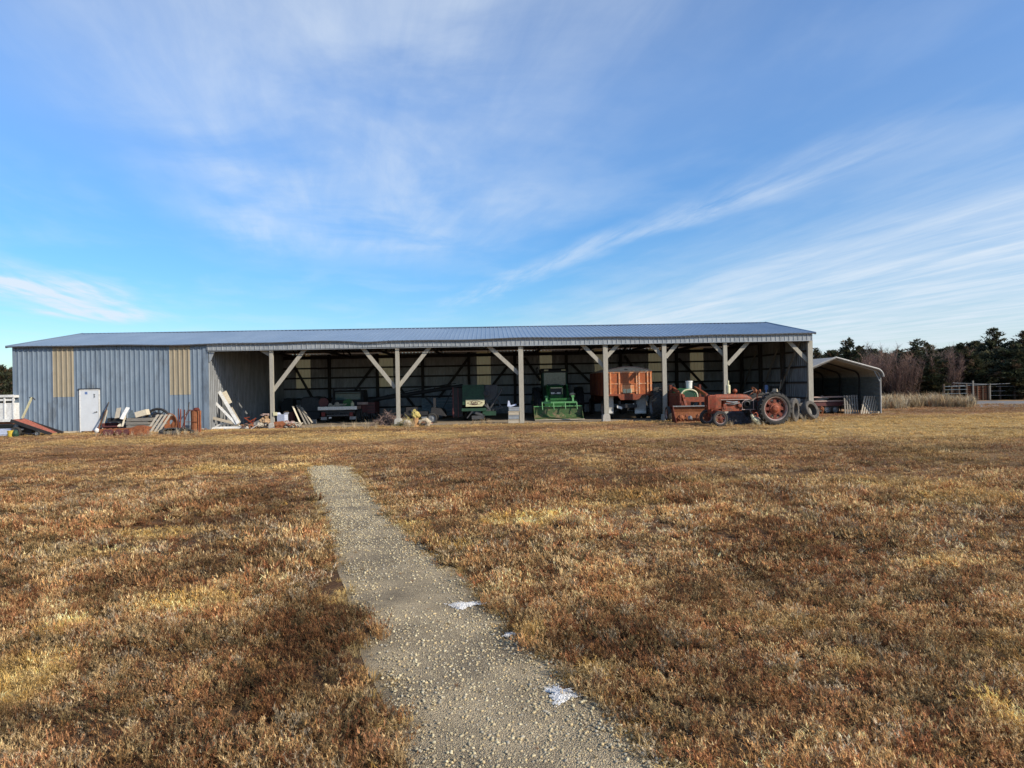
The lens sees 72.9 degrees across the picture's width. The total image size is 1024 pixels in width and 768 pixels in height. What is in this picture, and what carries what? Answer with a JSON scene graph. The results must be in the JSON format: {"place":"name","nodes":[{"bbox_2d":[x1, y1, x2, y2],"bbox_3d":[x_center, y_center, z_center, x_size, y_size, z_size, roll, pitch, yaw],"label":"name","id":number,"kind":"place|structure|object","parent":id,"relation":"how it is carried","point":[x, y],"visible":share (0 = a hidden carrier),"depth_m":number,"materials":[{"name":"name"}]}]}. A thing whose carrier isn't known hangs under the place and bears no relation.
{"place":"outdoors","nodes":[
{"label":"outdoors","id":0,"kind":"place"},
{"bbox_2d":[210,409,778,429],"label":"dirt floor","id":1,"kind":"structure","parent":0,"point":[500,418],"depth_m":38.11,"materials":[{"name":"soil"}]},
{"bbox_2d":[259,416,269,423],"bbox_3d":[-12.543,1.885,35.234,0.554,0.689,0.480,-1,0,-2],"label":"sack","id":2,"kind":"object","parent":1,"relation":"on","point":[265,419],"visible":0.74,"depth_m":35.13,"materials":[{"name":"fabric"}]},
{"bbox_2d":[274,421,285,427],"bbox_3d":[-11.438,1.993,34.144,0.520,0.360,0.335,-1,0,-8],"label":"box","id":3,"kind":"object","parent":1,"relation":"on","point":[279,423],"visible":0.89,"depth_m":34.00,"materials":[{"name":"metal"}]},
{"bbox_2d":[277,412,288,421],"bbox_3d":[-11.800,1.752,35.628,0.600,0.580,0.340,-1,0,13],"label":"box","id":4,"kind":"object","parent":1,"relation":"on","point":[282,417],"visible":0.78,"depth_m":35.49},
{"bbox_2d":[280,398,295,418],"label":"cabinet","id":5,"kind":"object","parent":1,"relation":"on","point":[286,404],"visible":0.71,"depth_m":44.02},
{"bbox_2d":[289,412,294,421],"bbox_3d":[-12.094,1.861,38.111,0.220,0.660,0.250,-1,0,10],"label":"box","id":6,"kind":"object","parent":1,"relation":"on","point":[291,416],"visible":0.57,"depth_m":38.00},
{"bbox_2d":[296,405,306,424],"bbox_3d":[-11.209,1.644,36.871,0.879,1.038,0.100,-1,0,40],"label":"plank","id":7,"kind":"object","parent":1,"relation":"on","point":[301,415],"visible":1,"depth_m":36.83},
{"bbox_2d":[298,406,309,424],"bbox_3d":[-11.079,1.659,36.990,0.974,1.005,0.100,-1,0,41],"label":"plank","id":8,"kind":"object","parent":1,"relation":"on","point":[304,415],"visible":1,"depth_m":36.96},
{"bbox_2d":[300,396,328,420],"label":"trailer","id":9,"kind":"object","parent":1,"relation":"on","point":[310,405],"visible":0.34,"depth_m":40.59,"materials":[{"name":"black metal"}]},
{"bbox_2d":[318,387,372,421],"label":"flatbed truck","id":10,"kind":"object","parent":1,"relation":"on","point":[354,396],"visible":0.77,"depth_m":40.70,"materials":[{"name":"white paint"}]},
{"bbox_2d":[319,398,327,406],"bbox_3d":[-10.531,1.032,38.730,0.515,0.515,0.280,-1,0,-19],"label":"wire spool","id":11,"kind":"object","parent":10,"relation":"on","point":[323,402],"visible":0.95,"depth_m":38.59},
{"bbox_2d":[328,402,346,406],"bbox_3d":[-9.701,1.168,38.701,1.047,0.325,0.557,-1,0,-2],"label":"scrap pile","id":12,"kind":"object","parent":10,"relation":"on","point":[336,404],"visible":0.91,"depth_m":38.55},
{"bbox_2d":[343,399,351,405],"bbox_3d":[-9.187,1.057,38.841,0.480,0.440,0.360,-1,0,-8],"label":"tool box","id":13,"kind":"object","parent":10,"relation":"on","point":[348,401],"visible":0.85,"depth_m":38.68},
{"bbox_2d":[357,401,379,420],"bbox_3d":[-8.224,1.565,40.112,1.151,1.110,1.779,-1,0,-2],"label":"grain drill","id":14,"kind":"object","parent":1,"relation":"on","point":[370,407],"visible":0.98,"depth_m":39.41,"materials":[{"name":"red metal"}]},
{"bbox_2d":[369,409,402,425],"bbox_3d":[-6.224,1.670,35.162,1.899,0.812,1.632,-1,0,-2],"label":"brush pile","id":15,"kind":"object","parent":1,"relation":"on","point":[387,420],"visible":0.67,"depth_m":34.81,"materials":[{"name":"plant"}]},
{"bbox_2d":[368,383,462,418],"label":"grain auger","id":16,"kind":"object","parent":1,"relation":"on","point":[403,394],"visible":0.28,"depth_m":41.21,"materials":[{"name":"red metal"}]},
{"bbox_2d":[404,398,446,422],"bbox_3d":[-4.500,1.392,36.167,2.169,1.300,1.060,-1,0,-2],"label":"engine cart","id":17,"kind":"object","parent":1,"relation":"on","point":[433,416],"visible":0.93,"depth_m":35.84,"materials":[{"name":"metal"}]},
{"bbox_2d":[421,397,452,415],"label":"plank bin","id":18,"kind":"object","parent":1,"relation":"on","point":[440,403],"visible":0.42,"depth_m":42.32,"materials":[{"name":"wood"}]},
{"bbox_2d":[452,385,502,419],"bbox_3d":[-1.864,1.016,38.289,2.745,1.958,2.625,-1,0,-2],"label":"feed wagon","id":19,"kind":"object","parent":1,"relation":"on","point":[470,397],"visible":0.99,"depth_m":37.11,"materials":[{"name":"green metal"}]},
{"bbox_2d":[508,419,518,422],"bbox_3d":[0.061,1.847,34.540,0.541,0.182,0.424,-1,0,-4],"label":"wooden box","id":20,"kind":"object","parent":1,"relation":"on","point":[513,420],"visible":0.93,"depth_m":34.34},
{"bbox_2d":[508,415,518,418],"bbox_3d":[0.090,1.643,34.540,0.541,0.182,0.424,-1,0,2],"label":"wooden box","id":21,"kind":"object","parent":20,"relation":"on","point":[513,416],"visible":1,"depth_m":34.34,"materials":[{"name":"wood"}]},
{"bbox_2d":[508,411,518,414],"bbox_3d":[0.074,1.441,34.540,0.541,0.182,0.424,-1,0,-5],"label":"wooden box","id":22,"kind":"object","parent":21,"relation":"on","point":[513,412],"visible":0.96,"depth_m":34.34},
{"bbox_2d":[531,367,584,420],"bbox_3d":[2.630,0.469,38.685,3.120,2.982,5.521,-1,0,-2],"label":"green tractor","id":23,"kind":"object","parent":1,"relation":"on","point":[551,399],"visible":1,"depth_m":37.56,"materials":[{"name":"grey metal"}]},
{"bbox_2d":[589,366,651,418],"bbox_3d":[5.908,0.471,39.888,2.547,2.754,8.120,-1,0,-2],"label":"grain truck","id":24,"kind":"object","parent":1,"relation":"on","point":[630,385],"visible":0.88,"depth_m":35.98,"materials":[{"name":"orange metal"}]},
{"bbox_2d":[652,387,662,418],"bbox_3d":[7.572,1.010,35.597,0.507,1.708,1.708,-1,0,21],"label":"tractor tyre","id":25,"kind":"object","parent":1,"relation":"on","point":[657,403],"visible":0.69,"depth_m":34.95,"materials":[{"name":"rubber"}]},
{"bbox_2d":[648,384,710,422],"bbox_3d":[8.361,0.909,34.225,2.307,1.853,4.763,-1,0,-2],"label":"loader tractor","id":26,"kind":"object","parent":1,"relation":"on","point":[681,407],"visible":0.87,"depth_m":33.07,"materials":[{"name":"metal"}]},
{"bbox_2d":[685,381,692,388],"bbox_3d":[8.621,0.035,33.753,0.349,0.372,0.349,-1,0,-2],"label":"bucket","id":27,"kind":"object","parent":26,"relation":"on","point":[688,384],"visible":1,"depth_m":33.63,"materials":[{"name":"white paint"}]},
{"bbox_2d":[307,464,683,767],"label":"path","id":28,"kind":"structure","parent":0,"point":[404,596],"depth_m":4.58,"materials":[{"name":"gravel"}]},
{"bbox_2d":[444,601,486,609],"bbox_3d":[-0.388,1.898,6.016,0.352,0.032,0.231,-1,0,-35],"label":"snow patch","id":29,"kind":"object","parent":28,"relation":"on","point":[462,605],"visible":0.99,"depth_m":5.96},
{"bbox_2d":[544,684,580,706],"bbox_3d":[0.317,1.862,4.168,0.214,0.033,0.298,-1,0,-11],"label":"snow patch","id":30,"kind":"object","parent":28,"relation":"on","point":[556,695],"visible":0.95,"depth_m":4.15,"materials":[{"name":"snow"}]},
{"bbox_2d":[0,398,1023,767],"bbox_3d":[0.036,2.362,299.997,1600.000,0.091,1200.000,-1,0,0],"label":"ground","id":31,"kind":"structure","parent":0,"point":[330,586],"depth_m":7.82,"materials":[{"name":"plant"}]},
{"bbox_2d":[0,372,12,394],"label":"cedar tree","id":32,"kind":"object","parent":31,"relation":"on","point":[6,383],"visible":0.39,"depth_m":57.08,"materials":[{"name":"green plant"}]},
{"bbox_2d":[0,364,12,372],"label":"cedar tree","id":33,"kind":"object","parent":31,"relation":"on","point":[3,368],"visible":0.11,"depth_m":61.92,"materials":[{"name":"green plant"}]},
{"bbox_2d":[0,424,13,428],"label":"timber","id":34,"kind":"object","parent":31,"relation":"on","point":[6,426],"visible":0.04,"depth_m":36.23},
{"bbox_2d":[0,395,18,423],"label":"livestock trailer","id":35,"kind":"object","parent":31,"relation":"on","point":[9,409],"visible":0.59,"depth_m":33.34,"materials":[{"name":"white paint"}]},
{"bbox_2d":[0,429,33,435],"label":"tarp","id":36,"kind":"object","parent":31,"relation":"on","point":[3,432],"visible":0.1,"depth_m":31.63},
{"bbox_2d":[10,397,63,435],"bbox_3d":[-21.869,1.485,31.889,1.851,1.780,0.995,-1,0,-2],"label":"hay elevator","id":37,"kind":"object","parent":31,"relation":"on","point":[26,426],"visible":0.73,"depth_m":31.68,"materials":[{"name":"red metal"}]},
{"bbox_2d":[97,425,151,435],"bbox_3d":[-17.425,2.074,31.008,2.200,0.424,0.857,-1,0,-2],"label":"harrow","id":38,"kind":"object","parent":31,"relation":"on","point":[139,428],"visible":0.84,"depth_m":30.73,"materials":[{"name":"metal"}]},
{"bbox_2d":[149,414,172,431],"bbox_3d":[-16.470,1.846,32.302,1.120,0.840,0.439,-1,0,-2],"label":"pallet","id":39,"kind":"object","parent":31,"relation":"on","point":[160,423],"visible":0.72,"depth_m":32.29,"materials":[{"name":"wood"}]},
{"bbox_2d":[163,413,179,427],"bbox_3d":[-16.319,1.845,33.353,0.769,0.888,0.382,-1,0,-2],"label":"hose reel","id":40,"kind":"object","parent":31,"relation":"on","point":[174,423],"visible":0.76,"depth_m":33.24,"materials":[{"name":"metal"}]},
{"bbox_2d":[158,427,194,434],"bbox_3d":[-14.800,2.104,30.633,1.562,0.360,0.925,-1,0,-2],"label":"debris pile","id":41,"kind":"object","parent":31,"relation":"on","point":[166,431],"visible":0.83,"depth_m":30.57,"materials":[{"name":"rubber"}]},
{"bbox_2d":[188,407,201,431],"bbox_3d":[-14.721,1.658,32.091,0.730,1.148,0.498,-1,0,-2],"label":"sheet roll","id":42,"kind":"object","parent":31,"relation":"on","point":[195,418],"visible":0.86,"depth_m":31.92,"materials":[{"name":"metal"}]},
{"bbox_2d":[212,426,248,428],"bbox_3d":[-14.011,2.213,34.396,2.071,0.215,0.188,-1,0,-2],"label":"downspout","id":43,"kind":"object","parent":31,"relation":"on","point":[233,427],"visible":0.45,"depth_m":34.31,"materials":[{"name":"white paint"}]},
{"bbox_2d":[92,420,431,432],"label":"scrap litter","id":44,"kind":"object","parent":31,"relation":"on","point":[294,425],"visible":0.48,"depth_m":34.03,"materials":[{"name":"wood"}]},
{"bbox_3d":[-19.325,2.139,33.108,0.753,0.137,0.500,-1,0,-2],"label":"trough","id":45,"kind":"object","parent":44,"relation":"on","visible":0},
{"bbox_2d":[102,423,118,426],"bbox_3d":[-19.166,1.961,33.234,0.729,0.188,0.500,-1,0,-2],"label":"trough","id":46,"kind":"object","parent":45,"relation":"on","point":[109,424],"visible":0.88,"depth_m":33.44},
{"bbox_2d":[107,418,126,421],"bbox_3d":[-18.995,1.732,33.360,0.679,0.190,0.500,-1,0,-2],"label":"trough","id":47,"kind":"object","parent":46,"relation":"on","point":[114,420],"visible":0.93,"depth_m":33.50,"materials":[{"name":"black metal"}]},
{"bbox_2d":[115,408,120,418],"bbox_3d":[-18.867,1.390,33.189,0.202,0.518,0.418,-1,0,-14],"label":"board","id":48,"kind":"object","parent":47,"relation":"on","point":[117,414],"visible":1,"depth_m":33.16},
{"bbox_2d":[120,407,129,419],"bbox_3d":[-18.540,1.403,33.200,0.169,0.596,0.448,-1,0,19],"label":"board","id":49,"kind":"object","parent":47,"relation":"on","point":[123,415],"visible":1,"depth_m":33.18,"materials":[{"name":"white paint"}]},
{"bbox_2d":[5,322,815,431],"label":"pole shed","id":50,"kind":"structure","parent":31,"relation":"on","point":[77,382],"depth_m":36.51,"materials":[{"name":"metal"}]},
{"bbox_2d":[79,388,99,431],"bbox_3d":[-20.571,1.282,33.733,1.025,2.130,0.123,-1,0,-2],"label":"door","id":51,"kind":"structure","parent":50,"relation":"in","point":[89,398],"depth_m":33.73,"materials":[{"name":"paint"}]},
{"bbox_2d":[216,402,236,424],"bbox_3d":[-14.321,1.450,34.663,1.374,1.247,0.076,-1,0,16],"label":"board","id":52,"kind":"object","parent":50,"relation":"attached to","point":[225,413],"visible":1,"depth_m":34.64,"materials":[{"name":"white paint"}]},
{"bbox_2d":[213,417,239,425],"bbox_3d":[-14.558,1.763,34.450,1.975,0.684,0.035,-1,0,-8],"label":"board","id":53,"kind":"object","parent":50,"relation":"attached to","point":[222,420],"visible":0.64,"depth_m":34.47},
{"bbox_2d":[222,391,231,403],"bbox_3d":[-14.542,0.706,35.303,0.588,0.743,0.145,-1,0,15],"label":"board","id":54,"kind":"object","parent":50,"relation":"attached to","point":[226,396],"visible":0.86,"depth_m":35.30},
{"bbox_2d":[218,390,239,423],"bbox_3d":[-14.214,1.169,34.787,1.528,1.704,0.116,-1,0,30],"label":"board","id":55,"kind":"object","parent":50,"relation":"attached to","point":[228,407],"visible":1,"depth_m":34.77,"materials":[{"name":"white paint"}]},
{"bbox_2d":[222,404,240,424],"bbox_3d":[-14.120,1.548,34.759,1.260,1.069,0.179,-1,0,26],"label":"board","id":56,"kind":"object","parent":50,"relation":"on","point":[224,407],"visible":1,"depth_m":34.86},
{"bbox_2d":[412,418,418,426],"bbox_3d":[-4.610,1.830,33.150,0.336,0.420,0.336,-1,0,-2],"label":"stump","id":57,"kind":"object","parent":31,"relation":"on","point":[416,420],"visible":0.83,"depth_m":33.04,"materials":[{"name":"brown wood"}]},
{"bbox_2d":[411,409,420,417],"bbox_3d":[-4.586,1.436,33.166,0.457,0.493,0.391,-1,0,-2],"label":"burl","id":58,"kind":"object","parent":57,"relation":"on","point":[415,414],"visible":1,"depth_m":33.04,"materials":[{"name":"yellow wood"}]},
{"bbox_2d":[419,418,431,426],"bbox_3d":[-4.137,1.827,33.006,0.620,0.449,0.270,-1,0,-2],"label":"driftwood","id":59,"kind":"object","parent":31,"relation":"on","point":[427,421],"visible":0.96,"depth_m":32.93,"materials":[{"name":"brown wood"}]},
{"bbox_2d":[95,415,823,435],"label":"dry grass","id":60,"kind":"structure","parent":31,"relation":"on","point":[407,424],"depth_m":30.77,"materials":[{"name":"plant"}]},
{"bbox_2d":[0,403,1023,767],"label":"dead weeds","id":61,"kind":"object","parent":31,"relation":"on","point":[232,603],"visible":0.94,"depth_m":6.30,"materials":[{"name":"plant"}]},
{"bbox_2d":[723,411,752,423],"bbox_3d":[9.967,1.629,30.564,1.390,0.997,0.888,-1,0,-2],"label":"tarp","id":62,"kind":"object","parent":31,"relation":"on","point":[737,417],"visible":0.51,"depth_m":30.25,"materials":[{"name":"plastic"}]},
{"bbox_2d":[699,380,792,425],"bbox_3d":[10.050,0.814,30.082,3.576,1.961,1.932,-1,0,-5],"label":"vintage tractor","id":63,"kind":"object","parent":31,"relation":"on","point":[766,406],"visible":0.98,"depth_m":29.61,"materials":[{"name":"metal"}]},
{"bbox_2d":[750,414,760,423],"bbox_3d":[10.352,1.526,29.446,0.467,0.530,0.240,-1,0,-2],"label":"pipe","id":64,"kind":"object","parent":31,"relation":"on","point":[754,418],"visible":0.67,"depth_m":29.37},
{"bbox_2d":[790,398,798,421],"bbox_3d":[12.695,1.182,31.211,0.220,1.097,1.097,-1,0,37],"label":"tyre","id":65,"kind":"object","parent":31,"relation":"on","point":[795,406],"visible":0.77,"depth_m":31.12,"materials":[{"name":"rubber"}]},
{"bbox_2d":[801,401,818,419],"bbox_3d":[14.022,1.244,32.621,0.917,0.925,0.590,-1,0,-31],"label":"tyre","id":66,"kind":"object","parent":31,"relation":"on","point":[812,406],"visible":0.95,"depth_m":32.48,"materials":[{"name":"rubber"}]},
{"bbox_2d":[813,347,827,358],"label":"cedar tree","id":67,"kind":"object","parent":31,"relation":"on","point":[817,353],"visible":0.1,"depth_m":59.78,"materials":[{"name":"green plant"}]},
{"bbox_2d":[814,396,843,413],"bbox_3d":[17.316,1.153,39.113,1.849,0.950,2.250,-1,0,-2],"label":"flat trailer","id":68,"kind":"object","parent":31,"relation":"on","point":[829,406],"visible":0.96,"depth_m":38.05,"materials":[{"name":"red metal"}]},
{"bbox_2d":[822,349,841,357],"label":"cedar tree","id":69,"kind":"object","parent":31,"relation":"on","point":[832,353],"visible":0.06,"depth_m":69.61,"materials":[{"name":"green plant"}]},
{"bbox_2d":[813,357,883,413],"bbox_3d":[17.249,0.094,40.828,4.512,3.076,8.775,-1,0,-2],"label":"carport","id":70,"kind":"object","parent":31,"relation":"on","point":[835,376],"visible":0.43,"depth_m":39.11,"materials":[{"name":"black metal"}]},
{"bbox_2d":[835,336,865,362],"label":"cedar tree","id":71,"kind":"object","parent":31,"relation":"on","point":[849,354],"visible":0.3,"depth_m":63.62,"materials":[{"name":"green plant"}]},
{"bbox_2d":[842,395,858,413],"bbox_3d":[18.329,1.106,37.523,0.923,1.000,0.439,-1,0,-2],"label":"pallet","id":72,"kind":"object","parent":31,"relation":"on","point":[851,404],"visible":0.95,"depth_m":37.48,"materials":[{"name":"wood"}]},
{"bbox_2d":[854,345,878,362],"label":"cedar tree","id":73,"kind":"object","parent":31,"relation":"on","point":[862,348],"visible":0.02,"depth_m":65.57,"materials":[{"name":"green plant"}]},
{"bbox_2d":[859,396,882,413],"bbox_3d":[19.257,1.113,37.163,1.420,0.950,0.439,-1,0,-2],"label":"pallet","id":74,"kind":"object","parent":31,"relation":"on","point":[868,404],"visible":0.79,"depth_m":37.10,"materials":[{"name":"wood"}]},
{"bbox_2d":[848,352,894,395],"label":"bare shrub","id":75,"kind":"object","parent":31,"relation":"on","point":[875,364],"visible":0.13,"depth_m":56.65,"materials":[{"name":"brown plant"}]},
{"bbox_2d":[866,348,894,358],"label":"cedar tree","id":76,"kind":"object","parent":31,"relation":"on","point":[876,350],"visible":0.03,"depth_m":67.39,"materials":[{"name":"green plant"}]},
{"bbox_2d":[861,341,899,363],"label":"bare shrub","id":77,"kind":"object","parent":31,"relation":"on","point":[868,350],"visible":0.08,"depth_m":63.91,"materials":[{"name":"brown plant"}]},
{"bbox_2d":[861,347,915,394],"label":"bare shrub","id":78,"kind":"object","parent":31,"relation":"on","point":[906,358],"visible":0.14,"depth_m":59.42,"materials":[{"name":"brown plant"}]},
{"bbox_2d":[881,359,907,395],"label":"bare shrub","id":79,"kind":"object","parent":31,"relation":"on","point":[892,373],"visible":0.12,"depth_m":59.08,"materials":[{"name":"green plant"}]},
{"bbox_2d":[870,350,920,395],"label":"bare shrub","id":80,"kind":"object","parent":31,"relation":"on","point":[886,386],"visible":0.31,"depth_m":57.56,"materials":[{"name":"brown plant"}]},
{"bbox_2d":[893,351,905,364],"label":"cedar tree","id":81,"kind":"object","parent":31,"relation":"on","point":[899,355],"visible":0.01,"depth_m":68.83,"materials":[{"name":"green plant"}]},
{"bbox_2d":[884,356,925,395],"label":"bare shrub","id":82,"kind":"object","parent":31,"relation":"on","point":[902,385],"visible":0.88,"depth_m":55.68,"materials":[{"name":"brown plant"}]},
{"bbox_2d":[902,339,943,387],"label":"cedar tree","id":83,"kind":"object","parent":31,"relation":"on","point":[915,350],"visible":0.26,"depth_m":61.69,"materials":[{"name":"green plant"}]},
{"bbox_2d":[921,342,943,358],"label":"cedar tree","id":84,"kind":"object","parent":31,"relation":"on","point":[930,347],"visible":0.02,"depth_m":65.72,"materials":[{"name":"green plant"}]},
{"bbox_2d":[908,355,966,396],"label":"cedar tree","id":85,"kind":"object","parent":31,"relation":"on","point":[929,384],"visible":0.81,"depth_m":56.74,"materials":[{"name":"green plant"}]},
{"bbox_2d":[920,342,956,362],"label":"bare shrub","id":86,"kind":"object","parent":31,"relation":"on","point":[951,348],"visible":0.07,"depth_m":59.60,"materials":[{"name":"brown plant"}]},
{"bbox_2d":[936,348,953,356],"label":"cedar tree","id":87,"kind":"object","parent":31,"relation":"on","point":[939,351],"visible":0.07,"depth_m":66.67,"materials":[{"name":"green plant"}]},
{"bbox_2d":[920,348,973,396],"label":"bare shrub","id":88,"kind":"object","parent":31,"relation":"on","point":[957,378],"visible":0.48,"depth_m":55.84,"materials":[{"name":"brown plant"}]},
{"bbox_2d":[942,383,967,397],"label":"corral fence","id":89,"kind":"object","parent":31,"relation":"on","point":[951,389],"visible":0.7,"depth_m":53.12,"materials":[{"name":"grey metal"}]},
{"bbox_2d":[942,342,975,356],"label":"cedar tree","id":90,"kind":"object","parent":31,"relation":"on","point":[960,346],"visible":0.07,"depth_m":62.78,"materials":[{"name":"green plant"}]},
{"bbox_2d":[944,355,985,396],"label":"cedar tree","id":91,"kind":"object","parent":31,"relation":"on","point":[962,375],"visible":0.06,"depth_m":57.13,"materials":[{"name":"green plant"}]},
{"bbox_2d":[954,340,990,352],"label":"cedar tree","id":92,"kind":"object","parent":31,"relation":"on","point":[973,343],"visible":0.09,"depth_m":65.49,"materials":[{"name":"green plant"}]},
{"bbox_2d":[945,352,1002,397],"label":"cedar tree","id":93,"kind":"object","parent":31,"relation":"on","point":[982,356],"visible":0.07,"depth_m":57.19,"materials":[{"name":"green plant"}]},
{"bbox_2d":[942,349,1007,397],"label":"cedar tree","id":94,"kind":"object","parent":31,"relation":"on","point":[981,375],"visible":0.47,"depth_m":56.34,"materials":[{"name":"green plant"}]},
{"bbox_2d":[957,381,1009,399],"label":"cattle chute","id":95,"kind":"object","parent":31,"relation":"on","point":[982,395],"visible":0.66,"depth_m":54.37,"materials":[{"name":"grey metal"}]},
{"bbox_2d":[964,346,1019,398],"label":"cedar tree","id":96,"kind":"object","parent":31,"relation":"on","point":[996,353],"visible":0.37,"depth_m":56.52,"materials":[{"name":"green plant"}]},
{"bbox_2d":[972,327,1017,352],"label":"cedar tree","id":97,"kind":"object","parent":31,"relation":"on","point":[994,333],"visible":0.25,"depth_m":61.71,"materials":[{"name":"green plant"}]},
{"bbox_2d":[974,348,1023,398],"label":"cedar tree","id":98,"kind":"object","parent":31,"relation":"on","point":[1014,362],"visible":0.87,"depth_m":54.80,"materials":[{"name":"green plant"}]},
{"bbox_2d":[984,385,1022,399],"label":"corral fence","id":99,"kind":"object","parent":31,"relation":"on","point":[1014,394],"visible":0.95,"depth_m":54.63,"materials":[{"name":"grey metal"}]},
{"bbox_2d":[1005,330,1023,349],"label":"cedar tree","id":100,"kind":"object","parent":31,"relation":"on","point":[1020,344],"visible":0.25,"depth_m":60.06,"materials":[{"name":"green plant"}]},
{"bbox_2d":[0,0,1023,368],"label":"sky","id":101,"kind":"structure","parent":0,"point":[836,170],"materials":[{"name":"blue"}]},
{"bbox_2d":[882,390,1010,408],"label":"tall grass","id":102,"kind":"structure","parent":0,"point":[892,401],"depth_m":43.81,"materials":[{"name":"plant"}]},
{"bbox_2d":[977,401,1023,406],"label":"road","id":103,"kind":"structure","parent":0,"point":[997,402],"depth_m":48.83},
{"bbox_3d":[-17.881,2.205,33.394,1.136,0.159,0.500,-1,0,-1],"label":"plank","id":104,"kind":"object","parent":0,"visible":0},
{"bbox_2d":[126,425,153,427],"bbox_3d":[-17.903,2.037,33.393,1.056,0.159,0.500,-1,0,-3],"label":"plank","id":105,"kind":"object","parent":104,"relation":"on","point":[129,426],"visible":0.5,"depth_m":33.13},
{"bbox_2d":[126,421,151,424],"bbox_3d":[-17.942,1.868,33.392,1.036,0.159,0.500,-1,0,-2],"label":"plank","id":106,"kind":"object","parent":105,"relation":"on","point":[138,422],"visible":0.93,"depth_m":33.15,"materials":[{"name":"wood"}]},
{"bbox_2d":[126,418,153,420],"bbox_3d":[-17.883,1.698,33.395,1.106,0.159,0.500,-1,0,-2],"label":"plank","id":107,"kind":"object","parent":106,"relation":"on","point":[139,419],"visible":0.89,"depth_m":33.15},
{"bbox_2d":[134,409,149,417],"bbox_3d":[-17.786,1.415,33.363,0.604,0.395,0.340,-1,0,-2],"label":"box","id":108,"kind":"object","parent":107,"relation":"on","point":[142,413],"visible":1,"depth_m":33.20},
{"bbox_2d":[146,408,168,422],"bbox_3d":[-17.198,1.512,33.667,1.160,0.720,0.120,-1,0,-2],"label":"iron wheel","id":109,"kind":"object","parent":106,"relation":"on","point":[158,409],"visible":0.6,"depth_m":33.64,"materials":[{"name":"black metal"}]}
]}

